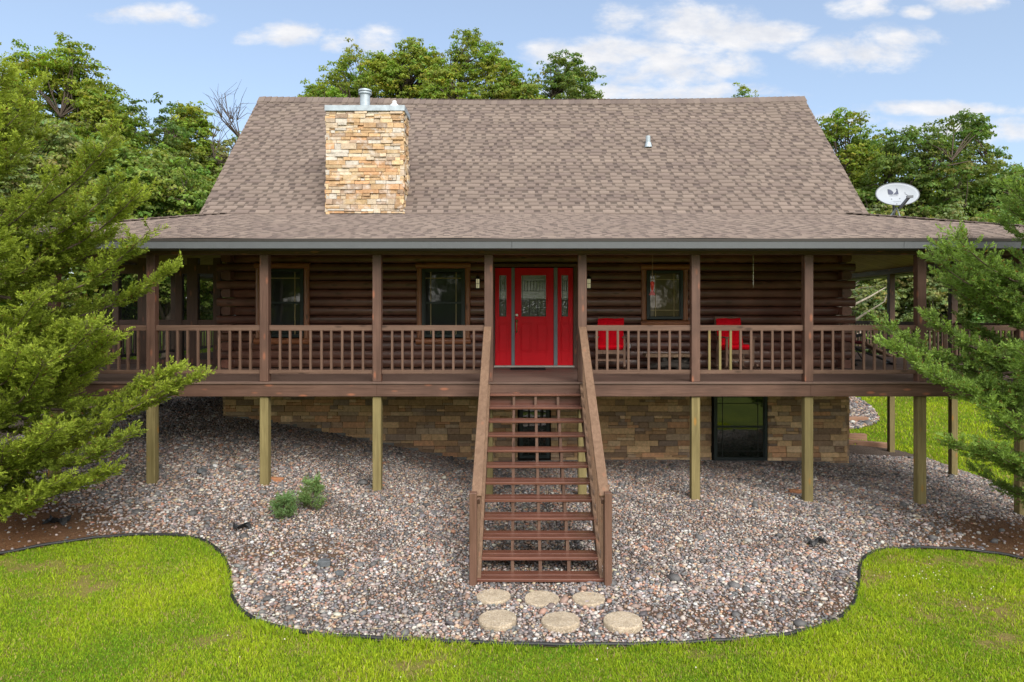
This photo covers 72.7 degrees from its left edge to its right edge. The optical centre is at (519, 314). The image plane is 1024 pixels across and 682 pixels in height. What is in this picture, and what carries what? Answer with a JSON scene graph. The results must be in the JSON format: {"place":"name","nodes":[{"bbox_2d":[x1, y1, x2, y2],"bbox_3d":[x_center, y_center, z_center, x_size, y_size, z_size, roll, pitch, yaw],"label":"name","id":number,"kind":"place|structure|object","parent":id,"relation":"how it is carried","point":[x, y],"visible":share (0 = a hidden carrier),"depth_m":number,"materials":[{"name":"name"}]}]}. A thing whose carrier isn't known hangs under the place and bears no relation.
{"place":"outdoors","nodes":[
{"label":"outdoors","id":0,"kind":"place"},
{"bbox_2d":[18,344,212,416],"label":"grass","id":1,"kind":"structure","parent":0,"point":[135,357],"depth_m":25.56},
{"bbox_2d":[0,331,1023,681],"bbox_3d":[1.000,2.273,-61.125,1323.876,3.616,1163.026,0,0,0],"label":"lawn","id":2,"kind":"structure","parent":0,"point":[82,579],"depth_m":7.20,"materials":[{"name":"plant"}]},
{"bbox_2d":[0,301,29,316],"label":"leafy shrub","id":3,"kind":"object","parent":2,"relation":"on","point":[6,308],"visible":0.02,"depth_m":23.82,"materials":[{"name":"green plant"}]},
{"bbox_2d":[1,83,55,194],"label":"oak tree","id":4,"kind":"object","parent":2,"relation":"on","point":[45,115],"visible":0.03,"depth_m":24.94,"materials":[{"name":"green plant"}]},
{"bbox_2d":[0,156,60,304],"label":"oak tree","id":5,"kind":"object","parent":2,"relation":"on","point":[18,205],"visible":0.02,"depth_m":22.09,"materials":[{"name":"green plant"}]},
{"bbox_2d":[0,117,101,309],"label":"oak tree","id":6,"kind":"object","parent":2,"relation":"on","point":[31,178],"visible":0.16,"depth_m":21.57,"materials":[{"name":"green plant"}]},
{"bbox_2d":[0,31,136,186],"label":"oak tree","id":7,"kind":"object","parent":2,"relation":"on","point":[67,74],"visible":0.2,"depth_m":26.40,"materials":[{"name":"green plant"}]},
{"bbox_2d":[65,289,128,345],"bbox_3d":[-16.150,0.151,26.145,3.365,3.490,3.658,0,0,0],"label":"leafy shrub","id":8,"kind":"object","parent":2,"relation":"on","point":[97,314],"visible":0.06,"depth_m":25.51,"materials":[{"name":"green plant"}]},
{"bbox_2d":[22,122,180,362],"bbox_3d":[-14.061,-2.072,23.057,5.092,8.304,4.295,0,0,0],"label":"oak tree","id":9,"kind":"object","parent":2,"relation":"on","point":[123,158],"visible":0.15,"depth_m":22.47,"materials":[{"name":"green plant"}]},
{"bbox_2d":[55,78,153,338],"bbox_3d":[-15.653,-3.459,25.882,3.799,10.710,3.761,0,0,0],"label":"oak tree","id":10,"kind":"object","parent":2,"relation":"on","point":[94,100],"visible":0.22,"depth_m":25.22,"materials":[{"name":"green plant"}]},
{"bbox_2d":[0,51,216,522],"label":"juniper tree","id":11,"kind":"object","parent":2,"relation":"on","point":[31,344],"visible":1,"depth_m":9.11,"materials":[{"name":"green plant"}]},
{"bbox_2d":[90,92,202,351],"bbox_3d":[-15.046,-3.576,28.317,4.300,10.748,4.716,0,0,0],"label":"oak tree","id":12,"kind":"object","parent":2,"relation":"on","point":[174,142],"visible":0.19,"depth_m":28.19,"materials":[{"name":"green plant"}]},
{"bbox_2d":[106,288,186,333],"bbox_3d":[-14.447,0.084,26.943,3.165,3.598,3.472,0,0,0],"label":"leafy shrub","id":13,"kind":"object","parent":2,"relation":"on","point":[131,313],"visible":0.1,"depth_m":26.28,"materials":[{"name":"green plant"}]},
{"bbox_2d":[99,142,212,357],"bbox_3d":[-12.106,-1.980,24.013,4.591,8.120,5.234,0,0,0],"label":"oak tree","id":14,"kind":"object","parent":2,"relation":"on","point":[184,186],"visible":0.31,"depth_m":23.29,"materials":[{"name":"green plant"}]},
{"bbox_2d":[163,286,212,349],"bbox_3d":[-13.504,-0.089,29.100,3.095,3.768,4.168,0,0,-23],"label":"leafy shrub","id":15,"kind":"object","parent":2,"relation":"on","point":[206,313],"visible":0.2,"depth_m":27.99,"materials":[{"name":"green plant"}]},
{"bbox_2d":[158,101,223,215],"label":"oak tree","id":16,"kind":"object","parent":2,"relation":"on","point":[193,118],"visible":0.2,"depth_m":30.44,"materials":[{"name":"green plant"}]},
{"bbox_2d":[174,166,231,306],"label":"oak tree","id":17,"kind":"object","parent":2,"relation":"on","point":[208,297],"visible":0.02,"depth_m":25.60,"materials":[{"name":"green plant"}]},
{"bbox_2d":[189,131,241,341],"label":"oak tree","id":18,"kind":"object","parent":2,"relation":"on","point":[225,152],"visible":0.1,"depth_m":31.25,"materials":[{"name":"green plant"}]},
{"bbox_2d":[198,79,250,178],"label":"dead tree","id":19,"kind":"object","parent":2,"relation":"on","point":[235,131],"visible":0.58,"depth_m":26.77,"materials":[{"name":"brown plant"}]},
{"bbox_2d":[298,78,328,96],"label":"oak tree","id":20,"kind":"object","parent":2,"relation":"on","point":[310,87],"visible":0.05,"depth_m":43.42,"materials":[{"name":"green plant"}]},
{"bbox_2d":[295,37,384,97],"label":"oak tree","id":21,"kind":"object","parent":2,"relation":"on","point":[340,88],"visible":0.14,"depth_m":38.80,"materials":[{"name":"green plant"}]},
{"bbox_2d":[352,49,418,98],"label":"oak tree","id":22,"kind":"object","parent":2,"relation":"on","point":[374,64],"visible":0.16,"depth_m":41.04,"materials":[{"name":"green plant"}]},
{"bbox_2d":[378,37,453,98],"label":"oak tree","id":23,"kind":"object","parent":2,"relation":"on","point":[417,59],"visible":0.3,"depth_m":40.05,"materials":[{"name":"green plant"}]},
{"bbox_2d":[415,56,488,98],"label":"oak tree","id":24,"kind":"object","parent":2,"relation":"on","point":[448,86],"visible":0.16,"depth_m":36.52,"materials":[{"name":"green plant"}]},
{"bbox_2d":[434,27,522,98],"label":"oak tree","id":25,"kind":"object","parent":2,"relation":"on","point":[487,67],"visible":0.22,"depth_m":38.12,"materials":[{"name":"green plant"}]},
{"bbox_2d":[0,396,1023,646],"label":"gravel bed","id":26,"kind":"object","parent":2,"relation":"on","point":[34,536],"visible":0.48,"depth_m":9.64,"materials":[{"name":"grey gravel"}]},
{"bbox_2d":[197,468,207,472],"bbox_3d":[-5.378,2.643,11.783,0.162,0.060,0.235,9,-9,-9],"label":"flat rock","id":27,"kind":"object","parent":26,"relation":"on","point":[199,470],"visible":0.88,"depth_m":11.70,"materials":[{"name":"stone"}]},
{"bbox_2d":[233,521,250,529],"bbox_3d":[-3.874,2.946,9.722,0.243,0.104,0.127,0,0,-23],"label":"fabric scrap","id":28,"kind":"object","parent":26,"relation":"on","point":[245,524],"visible":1,"depth_m":9.71,"materials":[{"name":"black fabric"}]},
{"bbox_2d":[271,477,283,481],"bbox_3d":[-4.022,2.731,11.520,0.220,0.070,0.100,2,3,6],"label":"clay brick","id":29,"kind":"object","parent":26,"relation":"on","point":[279,479],"visible":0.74,"depth_m":11.47,"materials":[{"name":"orange brick"}]},
{"bbox_2d":[267,490,299,520],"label":"shrub","id":30,"kind":"object","parent":26,"relation":"on","point":[286,502],"visible":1,"depth_m":10.05,"materials":[{"name":"green plant"}]},
{"bbox_2d":[296,472,327,509],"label":"shrub","id":31,"kind":"object","parent":26,"relation":"on","point":[315,487],"visible":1,"depth_m":10.39,"materials":[{"name":"green plant"}]},
{"bbox_2d":[318,558,330,566],"bbox_3d":[-2.457,3.109,8.718,0.179,0.070,0.147,-1,-7,38],"label":"flat rock","id":32,"kind":"object","parent":26,"relation":"on","point":[323,562],"visible":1,"depth_m":8.66,"materials":[{"name":"stone"}]},
{"bbox_2d":[335,570,343,575],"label":"flat rock","id":33,"kind":"object","parent":26,"relation":"on","point":[339,572],"visible":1,"depth_m":8.44,"materials":[{"name":"stone"}]},
{"bbox_2d":[476,589,510,605],"bbox_3d":[-0.296,3.279,8.021,0.402,0.090,0.400,0,-1,-19],"label":"stepping stone","id":34,"kind":"object","parent":26,"relation":"on","point":[492,596],"visible":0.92,"depth_m":7.98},
{"bbox_2d":[478,609,516,631],"bbox_3d":[-0.234,3.280,7.395,0.410,0.118,0.410,-1,1,-3],"label":"stepping stone","id":35,"kind":"object","parent":26,"relation":"on","point":[499,620],"visible":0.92,"depth_m":7.33,"materials":[{"name":"beige stone"}]},
{"bbox_2d":[0,493,1023,629],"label":"needle litter","id":36,"kind":"object","parent":26,"relation":"on","point":[650,607],"visible":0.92,"depth_m":9.78,"materials":[{"name":"brown plant"}]},
{"bbox_2d":[42,515,70,525],"bbox_3d":[-6.541,2.897,9.832,0.330,0.135,0.148,0,0,0],"label":"fabric scrap","id":37,"kind":"object","parent":36,"relation":"on","point":[62,520],"visible":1,"depth_m":9.81,"materials":[{"name":"black plastic"}]},
{"bbox_2d":[13,428,1019,640],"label":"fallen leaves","id":38,"kind":"object","parent":26,"relation":"on","point":[627,519],"visible":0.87,"depth_m":10.04,"materials":[{"name":"brown plant"}]},
{"bbox_2d":[469,327,611,586],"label":"front stairs","id":39,"kind":"structure","parent":26,"relation":"on","point":[599,515],"depth_m":9.38,"materials":[{"name":"brown wood"}]},
{"bbox_2d":[524,590,558,607],"bbox_3d":[0.258,3.289,7.982,0.401,0.092,0.403,-1,1,-2],"label":"stepping stone","id":40,"kind":"object","parent":26,"relation":"on","point":[540,598],"visible":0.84,"depth_m":7.95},
{"bbox_2d":[541,611,579,633],"bbox_3d":[0.434,3.287,7.379,0.411,0.118,0.413,-2,-1,-8],"label":"stepping stone","id":41,"kind":"object","parent":26,"relation":"on","point":[562,622],"visible":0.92,"depth_m":7.31,"materials":[{"name":"beige stone"}]},
{"bbox_2d":[572,592,604,607],"bbox_3d":[0.792,3.289,7.977,0.383,0.090,0.382,0,-1,8],"label":"stepping stone","id":42,"kind":"object","parent":26,"relation":"on","point":[594,601],"visible":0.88,"depth_m":7.95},
{"bbox_2d":[603,611,641,633],"bbox_3d":[1.092,3.284,7.355,0.412,0.124,0.410,-1,0,-14],"label":"stepping stone","id":43,"kind":"object","parent":26,"relation":"on","point":[620,622],"visible":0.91,"depth_m":7.29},
{"bbox_2d":[789,489,801,493],"bbox_3d":[4.697,3.004,11.800,0.220,0.070,0.100,2,3,15],"label":"clay brick","id":44,"kind":"object","parent":26,"relation":"on","point":[798,491],"visible":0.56,"depth_m":11.77,"materials":[{"name":"orange brick"}]},
{"bbox_2d":[806,536,827,546],"bbox_3d":[4.080,3.100,9.539,0.290,0.120,0.146,0,0,-16],"label":"fabric scrap","id":45,"kind":"object","parent":26,"relation":"on","point":[815,541],"visible":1,"depth_m":9.52,"materials":[{"name":"black plastic"}]},
{"bbox_2d":[866,162,1023,507],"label":"juniper tree","id":46,"kind":"object","parent":26,"relation":"on","point":[977,384],"visible":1,"depth_m":9.43,"materials":[{"name":"green plant"}]},
{"bbox_2d":[0,532,1023,646],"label":"lawn edging","id":47,"kind":"object","parent":2,"relation":"on","point":[374,637],"visible":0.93,"depth_m":7.28,"materials":[{"name":"black plastic"}]},
{"bbox_2d":[9,88,1023,464],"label":"log house","id":48,"kind":"structure","parent":2,"relation":"on","point":[365,172],"depth_m":14.35,"materials":[{"name":"brown wood"}]},
{"bbox_2d":[254,263,309,343],"bbox_3d":[-4.885,-0.234,14.335,1.130,1.686,0.171,0,0,0],"label":"window","id":49,"kind":"structure","parent":48,"relation":"in","point":[289,287],"depth_m":14.33,"materials":[{"name":"glass"}]},
{"bbox_2d":[415,263,470,343],"bbox_3d":[-1.565,-0.234,14.335,1.130,1.686,0.171,0,0,0],"label":"window","id":50,"kind":"structure","parent":48,"relation":"in","point":[443,295],"depth_m":14.31,"materials":[{"name":"glass"}]},
{"bbox_2d":[475,274,480,288],"bbox_3d":[-0.850,-0.683,14.253,0.120,0.313,0.155,0,0,0],"label":"wall lantern","id":51,"kind":"object","parent":48,"relation":"attached to","point":[477,278],"depth_m":14.20,"materials":[{"name":"beige glass"}]},
{"bbox_2d":[12,251,1023,515],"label":"wraparound porch","id":52,"kind":"object","parent":48,"relation":"attached to","point":[868,375],"visible":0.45,"depth_m":11.33,"materials":[{"name":"brown wood"}]},
{"bbox_2d":[115,258,224,363],"bbox_3d":[-7.560,-0.087,15.440,2.780,2.350,0.120,0,0,0],"label":"screen partition","id":53,"kind":"object","parent":52,"relation":"on","point":[193,269],"visible":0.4,"depth_m":15.38,"materials":[{"name":"brown wood"}]},
{"bbox_2d":[510,367,545,369],"bbox_3d":[0.170,1.076,13.940,0.700,0.016,0.440,0,0,0],"label":"door mat","id":54,"kind":"object","parent":52,"relation":"on","point":[527,368],"depth_m":13.85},
{"bbox_2d":[594,317,626,369],"bbox_3d":[1.800,0.559,13.720,0.630,1.054,0.856,0,0,8],"label":"rocking chair","id":55,"kind":"object","parent":52,"relation":"on","point":[612,342],"visible":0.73,"depth_m":13.87,"materials":[{"name":"red wood"}]},
{"bbox_2d":[643,353,700,369],"bbox_3d":[3.071,0.958,13.895,1.143,0.370,0.470,0,0,0],"label":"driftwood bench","id":56,"kind":"object","parent":52,"relation":"on","point":[685,361],"visible":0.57,"depth_m":13.74,"materials":[{"name":"brown wood"}]},
{"bbox_2d":[712,317,757,369],"bbox_3d":[4.260,0.559,13.750,0.630,1.054,0.856,0,0,-7],"label":"rocking chair","id":57,"kind":"object","parent":52,"relation":"on","point":[725,334],"visible":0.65,"depth_m":13.89,"materials":[{"name":"red wood"}]},
{"bbox_2d":[519,410,549,457],"bbox_3d":[0.310,2.338,14.355,0.620,1.220,0.130,0,0,0],"label":"window","id":58,"kind":"structure","parent":48,"relation":"in","point":[523,427],"depth_m":14.33,"materials":[{"name":"glass"}]},
{"bbox_2d":[493,264,576,367],"bbox_3d":[0.303,0.018,14.328,1.805,2.140,0.205,0,0,0],"label":"front door","id":59,"kind":"structure","parent":48,"relation":"in","point":[535,309],"depth_m":14.29,"materials":[{"name":"red wood"}]},
{"bbox_2d":[587,274,591,288],"bbox_3d":[1.420,-0.683,14.253,0.120,0.313,0.155,0,0,0],"label":"wall lantern","id":60,"kind":"object","parent":48,"relation":"attached to","point":[589,278],"depth_m":14.20,"materials":[{"name":"beige glass"}]},
{"bbox_2d":[649,255,654,294],"bbox_3d":[2.352,-0.880,12.300,0.110,1.064,0.110,0,0,0],"label":"hummingbird feeder","id":61,"kind":"object","parent":48,"relation":"hanging from","point":[652,287],"visible":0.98,"depth_m":12.28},
{"bbox_2d":[640,264,689,324],"bbox_3d":[2.995,-0.404,14.335,0.990,1.286,0.171,0,0,0],"label":"window","id":62,"kind":"structure","parent":48,"relation":"in","point":[670,299],"depth_m":14.30,"materials":[{"name":"glass"}]},
{"bbox_2d":[712,396,766,459],"bbox_3d":[4.550,2.313,14.355,1.100,1.350,0.130,0,0,0],"label":"window","id":63,"kind":"structure","parent":48,"relation":"in","point":[739,423],"depth_m":14.33,"materials":[{"name":"glass"}]},
{"bbox_2d":[875,183,919,215],"bbox_3d":[8.007,-2.275,14.671,0.734,1.066,0.720,0,0,-45],"label":"satellite dish","id":64,"kind":"object","parent":48,"relation":"attached to","point":[900,195],"visible":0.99,"depth_m":14.69,"materials":[{"name":"white metal"}]},
{"bbox_2d":[492,64,549,98],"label":"oak tree","id":65,"kind":"object","parent":2,"relation":"on","point":[527,91],"visible":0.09,"depth_m":36.81,"materials":[{"name":"green plant"}]},
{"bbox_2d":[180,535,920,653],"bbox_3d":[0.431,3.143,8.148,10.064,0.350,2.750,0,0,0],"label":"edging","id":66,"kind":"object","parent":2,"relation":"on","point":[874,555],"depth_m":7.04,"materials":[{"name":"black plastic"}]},
{"bbox_2d":[525,49,606,98],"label":"oak tree","id":67,"kind":"object","parent":2,"relation":"on","point":[569,82],"visible":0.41,"depth_m":39.31,"materials":[{"name":"green plant"}]},
{"bbox_2d":[731,82,758,97],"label":"oak tree","id":68,"kind":"object","parent":2,"relation":"on","point":[742,87],"visible":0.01,"depth_m":54.02,"materials":[{"name":"green plant"}]},
{"bbox_2d":[816,107,881,191],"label":"oak tree","id":69,"kind":"object","parent":2,"relation":"on","point":[849,155],"visible":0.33,"depth_m":32.24,"materials":[{"name":"green plant"}]},
{"bbox_2d":[849,433,866,440],"bbox_3d":[9.310,3.473,19.720,1.000,0.220,0.180,0,0,4],"label":"landscape timber","id":70,"kind":"object","parent":2,"relation":"on","point":[858,436],"visible":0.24,"depth_m":19.61,"materials":[{"name":"brown wood"}]},
{"bbox_2d":[848,285,877,339],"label":"leafy shrub","id":71,"kind":"object","parent":2,"relation":"on","point":[861,303],"depth_m":29.06,"materials":[{"name":"green plant"}]},
{"bbox_2d":[840,281,886,333],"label":"dead tree","id":72,"kind":"object","parent":2,"relation":"on","point":[863,314],"visible":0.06,"depth_m":24.19,"materials":[{"name":"grey plant"}]},
{"bbox_2d":[849,396,879,428],"bbox_3d":[11.546,3.277,23.750,1.398,0.408,7.068,0,0,25],"label":"gravel patch","id":73,"kind":"object","parent":2,"relation":"on","point":[864,412],"visible":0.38,"depth_m":23.99,"materials":[{"name":"grey gravel"}]},
{"bbox_2d":[849,416,868,420],"bbox_3d":[10.785,3.401,22.460,0.900,0.220,0.220,0,0,0],"label":"landscape timber","id":74,"kind":"object","parent":73,"relation":"on","point":[858,418],"visible":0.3,"depth_m":22.35,"materials":[{"name":"brown wood"}]},
{"bbox_2d":[849,396,879,428],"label":"pebbles","id":75,"kind":"object","parent":73,"relation":"on","point":[856,408],"visible":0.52,"depth_m":23.83,"materials":[{"name":"grey gravel"}]},
{"bbox_2d":[849,439,886,447],"bbox_3d":[9.319,3.517,18.880,1.300,0.190,0.180,2,1,18],"label":"landscape timber","id":76,"kind":"object","parent":2,"relation":"on","point":[870,443],"visible":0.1,"depth_m":18.76,"materials":[{"name":"brown wood"}]},
{"bbox_2d":[854,187,890,306],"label":"oak tree","id":77,"kind":"object","parent":2,"relation":"on","point":[863,193],"visible":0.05,"depth_m":30.21,"materials":[{"name":"green plant"}]},
{"bbox_2d":[848,279,912,354],"bbox_3d":[14.327,0.914,28.212,3.070,4.831,2.883,0,0,-30],"label":"leafy shrub","id":78,"kind":"object","parent":2,"relation":"on","point":[862,309],"visible":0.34,"depth_m":27.49,"materials":[{"name":"green plant"}]},
{"bbox_2d":[847,127,923,352],"bbox_3d":[17.968,-3.450,34.951,4.374,12.170,3.959,0,0,35],"label":"oak tree","id":79,"kind":"object","parent":2,"relation":"on","point":[875,136],"visible":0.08,"depth_m":34.54,"materials":[{"name":"green plant"}]},
{"bbox_2d":[851,278,937,356],"bbox_3d":[16.136,0.601,29.178,4.206,5.226,3.381,0,0,38],"label":"leafy shrub","id":80,"kind":"object","parent":2,"relation":"on","point":[904,280],"visible":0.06,"depth_m":28.48,"materials":[{"name":"green plant"}]},
{"bbox_2d":[857,198,934,355],"bbox_3d":[15.495,-0.903,29.016,3.813,8.245,4.309,0,0,0],"label":"oak tree","id":81,"kind":"object","parent":2,"relation":"on","point":[886,212],"visible":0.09,"depth_m":28.40,"materials":[{"name":"green plant"}]},
{"bbox_2d":[852,108,1006,275],"bbox_3d":[17.392,-2.766,30.322,5.789,11.690,5.304,0,0,0],"label":"oak tree","id":82,"kind":"object","parent":2,"relation":"on","point":[926,171],"visible":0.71,"depth_m":28.97,"materials":[{"name":"green plant"}]},
{"bbox_2d":[850,396,1013,484],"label":"grass","id":83,"kind":"structure","parent":2,"relation":"on","point":[935,450],"depth_m":21.52,"materials":[{"name":"green plant"}]},
{"bbox_2d":[897,275,979,357],"bbox_3d":[16.186,0.917,26.897,3.115,4.968,3.026,0,0,0],"label":"leafy shrub","id":84,"kind":"object","parent":2,"relation":"on","point":[933,297],"visible":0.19,"depth_m":26.59,"materials":[{"name":"green plant"}]},
{"bbox_2d":[895,200,990,313],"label":"oak tree","id":85,"kind":"object","parent":2,"relation":"on","point":[948,213],"visible":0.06,"depth_m":27.62,"materials":[{"name":"green plant"}]},
{"bbox_2d":[914,123,1013,363],"bbox_3d":[20.962,-3.187,32.613,4.205,11.883,4.307,0,0,0],"label":"oak tree","id":86,"kind":"object","parent":2,"relation":"on","point":[985,147],"visible":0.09,"depth_m":32.38,"materials":[{"name":"green plant"}]},
{"bbox_2d":[932,270,999,361],"bbox_3d":[17.875,0.523,26.812,3.342,5.662,3.791,0,0,0],"label":"leafy shrub","id":87,"kind":"object","parent":2,"relation":"on","point":[946,314],"visible":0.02,"depth_m":26.88,"materials":[{"name":"green plant"}]},
{"bbox_2d":[958,287,1013,352],"bbox_3d":[17.887,0.877,25.139,3.931,5.290,3.456,0,0,0],"label":"leafy shrub","id":88,"kind":"object","parent":2,"relation":"on","point":[983,320],"visible":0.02,"depth_m":24.94,"materials":[{"name":"green plant"}]},
{"bbox_2d":[956,165,1023,222],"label":"oak tree","id":89,"kind":"object","parent":2,"relation":"on","point":[984,205],"visible":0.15,"depth_m":29.60,"materials":[{"name":"green plant"}]},
{"bbox_2d":[960,201,1023,321],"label":"oak tree","id":90,"kind":"object","parent":2,"relation":"on","point":[991,217],"visible":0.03,"depth_m":25.87,"materials":[{"name":"green plant"}]},
{"bbox_2d":[0,0,1023,305],"label":"sky","id":91,"kind":"structure","parent":0,"point":[902,63],"materials":[{"name":"blue"}]},
{"bbox_2d":[846,333,896,365],"bbox_3d":[7.606,0.741,15.200,1.040,0.694,0.700,0,0,0],"label":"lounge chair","id":92,"kind":"object","parent":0,"point":[870,346],"visible":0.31,"depth_m":15.10,"materials":[{"name":"black metal"}]}
]}

